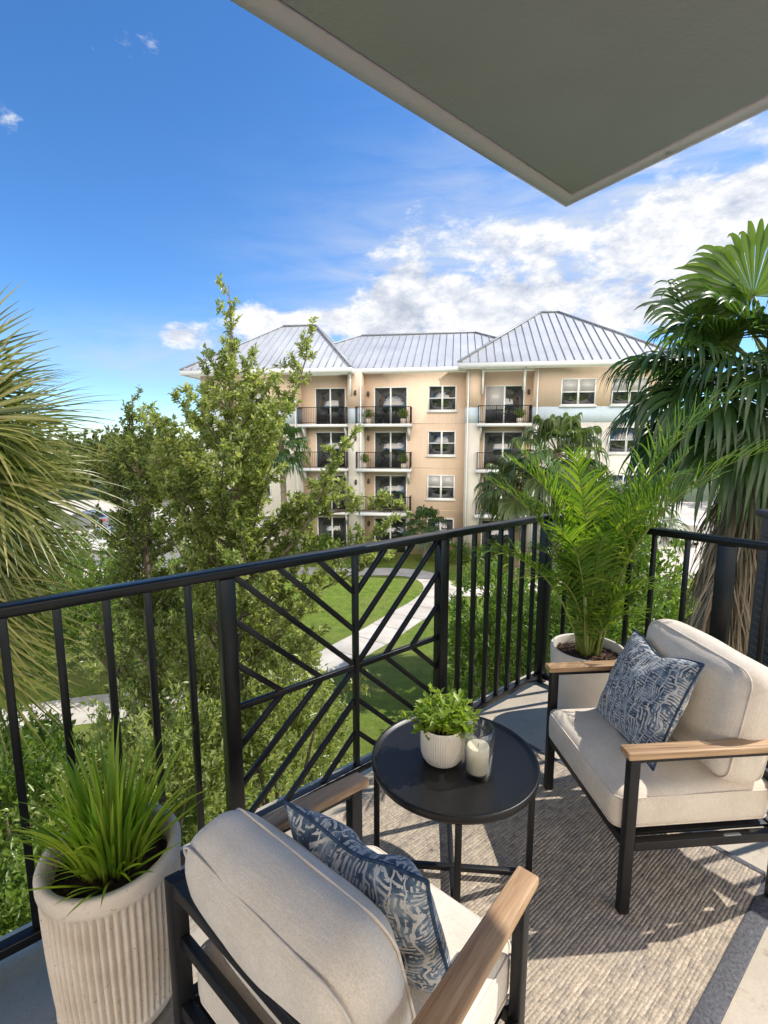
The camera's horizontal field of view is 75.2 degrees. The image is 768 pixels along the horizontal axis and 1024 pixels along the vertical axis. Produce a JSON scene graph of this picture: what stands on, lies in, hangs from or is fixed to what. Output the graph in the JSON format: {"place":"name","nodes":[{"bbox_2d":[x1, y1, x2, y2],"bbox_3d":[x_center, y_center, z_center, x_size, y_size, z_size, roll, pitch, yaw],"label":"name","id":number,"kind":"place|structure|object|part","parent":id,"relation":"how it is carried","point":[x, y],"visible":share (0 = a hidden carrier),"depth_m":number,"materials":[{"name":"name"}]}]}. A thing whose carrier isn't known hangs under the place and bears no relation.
{"place":"outdoors","nodes":[
{"label":"outdoors","id":0,"kind":"place"},
{"bbox_2d":[0,705,209,1023],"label":"potted grass","id":1,"kind":"object","parent":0,"point":[103,869],"depth_m":1.28,"materials":[{"name":"stone"}]},
{"bbox_2d":[13,500,206,583],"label":"parking lot","id":2,"kind":"structure","parent":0,"point":[105,506],"depth_m":53.87,"materials":[{"name":"grey asphalt"}]},
{"bbox_2d":[61,510,112,527],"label":"parked car","id":3,"kind":"object","parent":2,"relation":"on","point":[105,519],"visible":0.3,"depth_m":43.15,"materials":[{"name":"grey paint"}]},
{"bbox_2d":[76,526,132,556],"bbox_3d":[-18.897,1.929,34.227,4.567,1.700,1.856,4,9,25],"label":"parked car","id":4,"kind":"object","parent":2,"relation":"on","point":[102,540],"visible":0.11,"depth_m":33.50,"materials":[{"name":"paint"}]},
{"label":"window","id":5,"kind":"part","parent":4,"relation":"part of","materials":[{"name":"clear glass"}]},
{"bbox_2d":[2,563,454,728],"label":"path","id":6,"kind":"structure","parent":0,"point":[391,627],"depth_m":19.13,"materials":[{"name":"concrete"}]},
{"bbox_2d":[0,550,698,928],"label":"lawn","id":7,"kind":"structure","parent":0,"point":[390,676],"depth_m":17.11,"materials":[{"name":"green plant"}]},
{"bbox_2d":[0,816,61,936],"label":"shrub","id":8,"kind":"object","parent":7,"relation":"on","point":[9,906],"visible":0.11,"depth_m":5.81,"materials":[{"name":"green plant"}]},
{"bbox_2d":[0,561,86,670],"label":"shrub","id":9,"kind":"object","parent":7,"relation":"on","point":[52,647],"visible":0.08,"depth_m":15.32,"materials":[{"name":"green plant"}]},
{"bbox_2d":[0,703,87,849],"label":"shrub","id":10,"kind":"object","parent":7,"relation":"on","point":[41,733],"visible":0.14,"depth_m":10.02,"materials":[{"name":"green plant"}]},
{"bbox_2d":[2,520,126,645],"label":"shrub","id":11,"kind":"object","parent":7,"relation":"on","point":[88,539],"visible":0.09,"depth_m":18.58,"materials":[{"name":"green plant"}]},
{"bbox_2d":[0,282,128,774],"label":"fan palm","id":12,"kind":"object","parent":7,"relation":"on","point":[20,499],"visible":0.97,"depth_m":4.79,"materials":[{"name":"green plant"}]},
{"bbox_2d":[0,706,171,931],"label":"shrub","id":13,"kind":"object","parent":7,"relation":"on","point":[8,790],"visible":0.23,"depth_m":7.62,"materials":[{"name":"green plant"}]},
{"bbox_2d":[19,525,186,674],"bbox_3d":[-8.764,2.866,16.187,5.280,5.099,3.964,4,9,24],"label":"shrub","id":14,"kind":"object","parent":7,"relation":"on","point":[94,609],"visible":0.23,"depth_m":15.69,"materials":[{"name":"green plant"}]},
{"bbox_2d":[40,387,217,780],"bbox_3d":[-5.101,1.741,10.641,3.233,8.855,3.230,-2,8,-11],"label":"tree","id":15,"kind":"object","parent":7,"relation":"on","point":[137,526],"visible":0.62,"depth_m":10.50,"materials":[{"name":"green plant"}]},
{"bbox_2d":[14,658,267,907],"bbox_3d":[-3.732,4.396,7.699,3.838,4.474,3.366,0,8,0],"label":"shrub","id":16,"kind":"object","parent":7,"relation":"on","point":[184,763],"visible":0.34,"depth_m":7.58,"materials":[{"name":"green plant"}]},
{"bbox_2d":[120,515,281,654],"bbox_3d":[-5.922,2.672,15.949,5.405,5.568,3.730,0,8,0],"label":"shrub","id":17,"kind":"object","parent":7,"relation":"on","point":[173,571],"visible":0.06,"depth_m":15.57,"materials":[{"name":"green plant"}]},
{"bbox_2d":[105,272,412,792],"bbox_3d":[-2.495,0.900,10.024,5.577,10.697,4.337,5,9,29],"label":"tree","id":18,"kind":"object","parent":7,"relation":"on","point":[245,452],"visible":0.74,"depth_m":9.15,"materials":[{"name":"green plant"}]},
{"bbox_2d":[201,574,334,721],"bbox_3d":[-3.200,3.459,13.265,3.413,4.745,2.979,4,9,28],"label":"shrub","id":19,"kind":"object","parent":7,"relation":"on","point":[314,655],"visible":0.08,"depth_m":13.15,"materials":[{"name":"green plant"}]},
{"bbox_2d":[192,632,362,834],"bbox_3d":[-1.842,4.357,9.056,3.195,4.178,3.089,-5,10,-31],"label":"shrub","id":20,"kind":"object","parent":7,"relation":"on","point":[280,718],"visible":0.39,"depth_m":8.69,"materials":[{"name":"green plant"}]},
{"bbox_2d":[271,423,312,568],"bbox_3d":[-5.556,-0.684,27.666,3.446,8.776,3.279,0,8,0],"label":"fan palm","id":21,"kind":"object","parent":7,"relation":"on","point":[285,455],"visible":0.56,"depth_m":26.89,"materials":[{"name":"green plant"}]},
{"bbox_2d":[302,533,342,551],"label":"shrub","id":22,"kind":"object","parent":7,"relation":"on","point":[321,544],"visible":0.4,"depth_m":31.73,"materials":[{"name":"green plant"}]},
{"bbox_2d":[401,504,446,562],"bbox_3d":[2.496,1.401,31.114,2.924,3.671,3.089,0,8,0],"label":"fan palm","id":23,"kind":"object","parent":7,"relation":"on","point":[422,527],"visible":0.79,"depth_m":30.62,"materials":[{"name":"green plant"}]},
{"bbox_2d":[432,538,470,562],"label":"shrub","id":24,"kind":"object","parent":7,"relation":"on","point":[455,551],"visible":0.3,"depth_m":30.98,"materials":[{"name":"green plant"}]},
{"bbox_2d":[470,540,508,564],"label":"shrub","id":25,"kind":"object","parent":7,"relation":"on","point":[505,556],"visible":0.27,"depth_m":30.25,"materials":[{"name":"green plant"}]},
{"bbox_2d":[428,539,566,704],"bbox_3d":[2.472,3.374,11.140,3.168,5.532,3.016,-4,9,-28],"label":"shrub","id":26,"kind":"object","parent":7,"relation":"on","point":[464,648],"visible":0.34,"depth_m":10.80,"materials":[{"name":"green plant"}]},
{"bbox_2d":[448,587,568,698],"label":"shrub","id":27,"kind":"object","parent":7,"relation":"on","point":[450,659],"depth_m":13.53,"materials":[{"name":"green plant"}]},
{"bbox_2d":[472,455,554,618],"bbox_3d":[4.544,1.580,17.631,2.979,7.169,2.756,-3,9,-21],"label":"fan palm","id":28,"kind":"object","parent":7,"relation":"on","point":[515,509],"visible":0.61,"depth_m":16.96,"materials":[{"name":"green plant"}]},
{"bbox_2d":[526,530,563,560],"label":"shrub","id":29,"kind":"object","parent":7,"relation":"on","point":[538,547],"visible":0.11,"depth_m":29.87,"materials":[{"name":"green plant"}]},
{"bbox_2d":[502,412,612,623],"bbox_3d":[5.689,0.998,16.832,3.517,8.549,3.502,0,8,0],"label":"fan palm","id":30,"kind":"object","parent":7,"relation":"on","point":[569,428],"visible":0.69,"depth_m":15.78,"materials":[{"name":"green plant"}]},
{"bbox_2d":[500,556,674,682],"bbox_3d":[4.029,3.299,10.088,3.335,5.951,3.017,3,9,22],"label":"shrub","id":31,"kind":"object","parent":7,"relation":"on","point":[614,630],"visible":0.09,"depth_m":9.63,"materials":[{"name":"green plant"}]},
{"bbox_2d":[567,511,700,640],"bbox_3d":[5.705,3.072,10.701,3.866,6.260,3.288,0,8,0],"label":"shrub","id":32,"kind":"object","parent":7,"relation":"on","point":[642,564],"visible":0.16,"depth_m":10.31,"materials":[{"name":"green plant"}]},
{"bbox_2d":[586,473,691,628],"bbox_3d":[7.619,2.115,15.507,3.223,6.719,3.061,0,8,0],"label":"fan palm","id":33,"kind":"object","parent":7,"relation":"on","point":[667,523],"visible":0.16,"depth_m":14.55,"materials":[{"name":"green plant"}]},
{"bbox_2d":[595,218,767,655],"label":"fan palm","id":34,"kind":"object","parent":7,"relation":"on","point":[715,308],"visible":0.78,"depth_m":5.87,"materials":[{"name":"green plant"}]},
{"bbox_2d":[747,509,767,761],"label":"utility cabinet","id":35,"kind":"object","parent":7,"relation":"on","point":[757,601],"visible":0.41,"depth_m":3.52,"materials":[{"name":"metal"}]},
{"bbox_2d":[19,453,719,656],"bbox_3d":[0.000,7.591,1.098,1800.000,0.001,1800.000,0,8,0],"label":"ground","id":36,"kind":"structure","parent":0,"point":[689,497],"depth_m":69.45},
{"bbox_2d":[23,446,94,496],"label":"tree","id":37,"kind":"object","parent":36,"relation":"on","point":[90,483],"visible":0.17,"depth_m":65.33,"materials":[{"name":"green plant"}]},
{"bbox_2d":[25,421,115,474],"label":"tree","id":38,"kind":"object","parent":36,"relation":"on","point":[95,437],"visible":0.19,"depth_m":82.87,"materials":[{"name":"green plant"}]},
{"bbox_2d":[74,443,148,487],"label":"tree","id":39,"kind":"object","parent":36,"relation":"on","point":[98,464],"visible":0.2,"depth_m":66.03,"materials":[{"name":"green plant"}]},
{"bbox_2d":[81,425,180,478],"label":"tree","id":40,"kind":"object","parent":36,"relation":"on","point":[103,441],"visible":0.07,"depth_m":77.98,"materials":[{"name":"green plant"}]},
{"bbox_2d":[137,422,203,470],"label":"tree","id":41,"kind":"object","parent":36,"relation":"on","point":[196,440],"visible":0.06,"depth_m":70.11,"materials":[{"name":"green plant"}]},
{"bbox_2d":[154,451,204,498],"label":"tree","id":42,"kind":"object","parent":36,"relation":"on","point":[174,455],"visible":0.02,"depth_m":60.20,"materials":[{"name":"green plant"}]},
{"bbox_2d":[12,432,712,456],"bbox_3d":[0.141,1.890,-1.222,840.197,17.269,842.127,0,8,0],"label":"wood","id":43,"kind":"object","parent":36,"relation":"on","point":[83,443],"visible":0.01,"depth_m":160.68,"materials":[{"name":"green plant"}]},
{"bbox_2d":[179,310,689,560],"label":"apartment building","id":44,"kind":"structure","parent":36,"relation":"on","point":[460,397],"depth_m":32.40,"materials":[{"name":"beige paint"}]},
{"bbox_2d":[243,386,267,406],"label":"window","id":45,"kind":"structure","parent":44,"relation":"in","point":[258,396],"depth_m":32.95,"materials":[{"name":"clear glass"}]},
{"bbox_2d":[253,473,272,497],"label":"window","id":46,"kind":"structure","parent":44,"relation":"in","point":[269,490],"depth_m":33.76,"materials":[{"name":"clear glass"}]},
{"bbox_2d":[255,515,273,539],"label":"window","id":47,"kind":"structure","parent":44,"relation":"in","point":[261,523],"depth_m":34.18,"materials":[{"name":"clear glass"}]},
{"bbox_2d":[320,410,327,423],"bbox_3d":[-3.951,-6.233,32.779,0.500,0.930,0.500,-1,8,-9],"label":"balcony chair","id":48,"kind":"object","parent":44,"relation":"on","point":[325,414],"visible":0.82,"depth_m":32.94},
{"bbox_2d":[315,388,345,423],"bbox_3d":[-3.565,-7.053,33.245,2.100,2.380,0.070,1,8,8],"label":"sliding door","id":49,"kind":"structure","parent":44,"relation":"in","point":[324,397],"depth_m":33.21,"materials":[{"name":"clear glass"}]},
{"bbox_2d":[316,432,346,466],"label":"sliding door","id":50,"kind":"structure","parent":44,"relation":"in","point":[329,438],"depth_m":33.63,"materials":[{"name":"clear glass"}]},
{"bbox_2d":[316,474,346,508],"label":"sliding door","id":51,"kind":"structure","parent":44,"relation":"in","point":[317,475],"depth_m":34.02,"materials":[{"name":"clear glass"}]},
{"bbox_2d":[317,516,346,549],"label":"sliding door","id":52,"kind":"structure","parent":44,"relation":"in","point":[337,525],"depth_m":34.41,"materials":[{"name":"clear glass"}]},
{"bbox_2d":[357,453,370,468],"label":"balcony plant","id":53,"kind":"object","parent":44,"relation":"on","point":[365,458],"visible":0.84,"depth_m":32.54,"materials":[{"name":"green plant"}]},
{"bbox_2d":[362,409,374,423],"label":"balcony plant","id":54,"kind":"object","parent":44,"relation":"on","point":[369,413],"visible":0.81,"depth_m":32.11,"materials":[{"name":"green plant"}]},
{"bbox_2d":[375,410,383,423],"bbox_3d":[-0.287,-6.159,32.270,0.500,0.930,0.500,-1,8,-9],"label":"balcony chair","id":55,"kind":"object","parent":44,"relation":"on","point":[377,412],"visible":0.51,"depth_m":32.43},
{"bbox_2d":[374,432,406,467],"bbox_3d":[0.443,-4.125,33.047,2.200,2.380,0.070,1,8,8],"label":"sliding door","id":56,"kind":"structure","parent":44,"relation":"in","point":[383,441],"depth_m":33.03,"materials":[{"name":"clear glass"}]},
{"bbox_2d":[374,475,406,510],"bbox_3d":[0.443,-1.284,33.458,2.200,2.380,0.070,1,8,8],"label":"sliding door","id":57,"kind":"structure","parent":44,"relation":"in","point":[397,484],"depth_m":33.38,"materials":[{"name":"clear glass"}]},
{"bbox_2d":[374,517,406,552],"bbox_3d":[0.443,1.566,33.871,2.200,2.380,0.070,1,8,8],"label":"sliding door","id":58,"kind":"structure","parent":44,"relation":"in","point":[395,530],"depth_m":33.81,"materials":[{"name":"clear glass"}]},
{"bbox_2d":[374,387,407,423],"bbox_3d":[0.443,-6.965,32.636,2.200,2.380,0.070,1,8,8],"label":"sliding door","id":59,"kind":"structure","parent":44,"relation":"in","point":[383,396],"depth_m":32.60,"materials":[{"name":"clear glass"}]},
{"bbox_2d":[397,454,407,468],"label":"balcony plant","id":60,"kind":"object","parent":44,"relation":"on","point":[400,459],"visible":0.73,"depth_m":32.21,"materials":[{"name":"green plant"}]},
{"bbox_2d":[397,408,408,423],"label":"balcony plant","id":61,"kind":"object","parent":44,"relation":"on","point":[402,413],"visible":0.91,"depth_m":31.79,"materials":[{"name":"green plant"}]},
{"bbox_2d":[427,518,453,543],"bbox_3d":[3.752,1.262,33.321,1.960,1.700,0.140,1,8,8],"label":"window","id":62,"kind":"structure","parent":44,"relation":"in","point":[450,521],"depth_m":33.25,"materials":[{"name":"clear glass"}]},
{"bbox_2d":[426,475,455,500],"bbox_3d":[3.752,-1.589,32.909,1.960,1.700,0.140,1,8,8],"label":"window","id":63,"kind":"structure","parent":44,"relation":"in","point":[439,487],"depth_m":32.92,"materials":[{"name":"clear glass"}]},
{"bbox_2d":[426,431,456,456],"bbox_3d":[3.752,-4.429,32.498,1.960,1.700,0.140,1,8,8],"label":"window","id":64,"kind":"structure","parent":44,"relation":"in","point":[440,443],"depth_m":32.51,"materials":[{"name":"clear glass"}]},
{"bbox_2d":[427,385,456,412],"bbox_3d":[3.752,-7.269,32.087,1.960,1.700,0.140,1,8,8],"label":"window","id":65,"kind":"structure","parent":44,"relation":"in","point":[441,399],"depth_m":32.11,"materials":[{"name":"clear glass"}]},
{"bbox_2d":[481,520,509,553],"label":"sliding door","id":66,"kind":"structure","parent":44,"relation":"in","point":[494,534],"depth_m":32.92,"materials":[{"name":"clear glass"}]},
{"bbox_2d":[482,476,520,511],"bbox_3d":[7.645,-1.147,32.507,2.470,2.380,0.070,1,8,8],"label":"sliding door","id":67,"kind":"structure","parent":44,"relation":"in","point":[483,477],"depth_m":32.50,"materials":[{"name":"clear glass"}]},
{"bbox_2d":[483,431,522,467],"bbox_3d":[7.645,-3.987,32.096,2.470,2.380,0.070,1,8,8],"label":"sliding door","id":68,"kind":"structure","parent":44,"relation":"in","point":[493,441],"depth_m":32.07,"materials":[{"name":"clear glass"}]},
{"bbox_2d":[484,385,524,422],"bbox_3d":[7.645,-6.827,31.685,2.470,2.380,0.070,1,8,8],"label":"sliding door","id":69,"kind":"structure","parent":44,"relation":"in","point":[494,394],"depth_m":31.66,"materials":[{"name":"white glass"}]},
{"bbox_2d":[512,407,524,422],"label":"balcony plant","id":70,"kind":"object","parent":44,"relation":"on","point":[519,410],"visible":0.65,"depth_m":30.80,"materials":[{"name":"green plant"}]},
{"bbox_2d":[559,427,593,454],"bbox_3d":[11.751,-4.365,30.555,2.180,1.690,0.140,1,8,8],"label":"window","id":71,"kind":"structure","parent":44,"relation":"in","point":[589,445],"depth_m":30.57,"materials":[{"name":"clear glass"}]},
{"bbox_2d":[559,378,596,406],"bbox_3d":[11.751,-7.206,30.144,2.180,1.690,0.140,1,8,8],"label":"window","id":72,"kind":"structure","parent":44,"relation":"in","point":[577,392],"depth_m":30.15,"materials":[{"name":"white glass"}]},
{"bbox_2d":[605,474,636,490],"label":"window","id":73,"kind":"structure","parent":44,"relation":"in","point":[621,476],"depth_m":30.54,"materials":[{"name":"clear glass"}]},
{"bbox_2d":[607,427,643,454],"bbox_3d":[14.658,-4.307,30.151,2.210,1.690,0.140,1,8,8],"label":"window","id":74,"kind":"structure","parent":44,"relation":"in","point":[612,450],"depth_m":30.22,"materials":[{"name":"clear glass"}]},
{"bbox_2d":[609,377,648,406],"bbox_3d":[14.658,-7.147,29.740,2.210,1.690,0.140,1,8,8],"label":"window","id":75,"kind":"structure","parent":44,"relation":"in","point":[622,395],"depth_m":29.80,"materials":[{"name":"clear glass"}]},
{"bbox_2d":[0,671,767,1023],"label":"floor","id":76,"kind":"structure","parent":0,"point":[26,995],"depth_m":1.52,"materials":[{"name":"concrete"}]},
{"bbox_2d":[0,513,767,960],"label":"balcony railing","id":77,"kind":"object","parent":76,"relation":"on","point":[226,579],"visible":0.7,"depth_m":2.16,"materials":[{"name":"metal"}]},
{"bbox_2d":[333,743,767,1023],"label":"rug","id":78,"kind":"object","parent":76,"relation":"on","point":[659,950],"visible":0.45,"depth_m":1.68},
{"bbox_2d":[164,772,538,1023],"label":"armchair","id":79,"kind":"object","parent":78,"relation":"on","point":[294,931],"visible":0.98,"depth_m":0.96,"materials":[{"name":"fabric"}]},
{"bbox_2d":[282,799,450,992],"bbox_3d":[-0.034,0.841,1.086,0.392,0.392,0.150,3,25,37],"label":"throw pillow","id":80,"kind":"object","parent":79,"relation":"on","point":[395,890],"visible":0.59,"depth_m":0.98,"materials":[{"name":"blue fabric"}]},
{"bbox_2d":[372,715,539,902],"bbox_3d":[0.245,1.087,1.776,0.576,0.477,0.576,1,8,5],"label":"side table","id":81,"kind":"object","parent":78,"relation":"on","point":[407,776],"visible":0.63,"depth_m":1.66,"materials":[{"name":"metal"}]},
{"bbox_2d":[397,683,481,768],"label":"potted herb","id":82,"kind":"object","parent":81,"relation":"on","point":[441,718],"visible":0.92,"depth_m":1.68,"materials":[{"name":"plant"}]},
{"bbox_2d":[461,722,494,781],"bbox_3d":[0.312,0.791,1.658,0.105,0.165,0.105,0,8,0],"label":"candle","id":83,"kind":"object","parent":81,"relation":"on","point":[477,756],"visible":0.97,"depth_m":1.64,"materials":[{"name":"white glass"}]},
{"bbox_2d":[543,619,767,914],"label":"armchair","id":84,"kind":"object","parent":78,"relation":"on","point":[710,758],"visible":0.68,"depth_m":1.68,"materials":[{"name":"fabric"}]},
{"bbox_2d":[596,629,704,770],"bbox_3d":[1.003,0.696,1.931,0.150,0.407,0.471,25,1,-1],"label":"throw pillow","id":85,"kind":"object","parent":84,"relation":"on","point":[646,693],"visible":0.95,"depth_m":1.82,"materials":[{"name":"blue fabric"}]},
{"bbox_2d":[460,380,767,708],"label":"potted palm","id":86,"kind":"object","parent":76,"relation":"on","point":[599,552],"visible":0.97,"depth_m":2.60,"materials":[{"name":"plant"}]},
{"bbox_2d":[0,0,767,443],"label":"sky","id":87,"kind":"structure","parent":0,"point":[151,150],"materials":[{"name":"blue"}]},
{"bbox_2d":[230,0,767,206],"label":"ceiling","id":88,"kind":"structure","parent":0,"point":[565,103],"depth_m":1.81,"materials":[{"name":"paint"}]},
{"bbox_2d":[449,580,688,595],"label":"path","id":89,"kind":"structure","parent":0,"point":[452,591],"depth_m":25.60,"materials":[{"name":"concrete"}]},
{"bbox_2d":[657,502,713,578],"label":"driveway","id":90,"kind":"structure","parent":0,"point":[687,510],"depth_m":38.73,"materials":[{"name":"concrete"}]},
{"bbox_2d":[660,518,700,544],"bbox_3d":[22.499,1.371,38.085,1.856,1.700,4.567,2,9,15],"label":"parked car","id":91,"kind":"object","parent":90,"relation":"on","point":[689,522],"visible":0.09,"depth_m":36.24,"materials":[{"name":"paint"}]}
]}

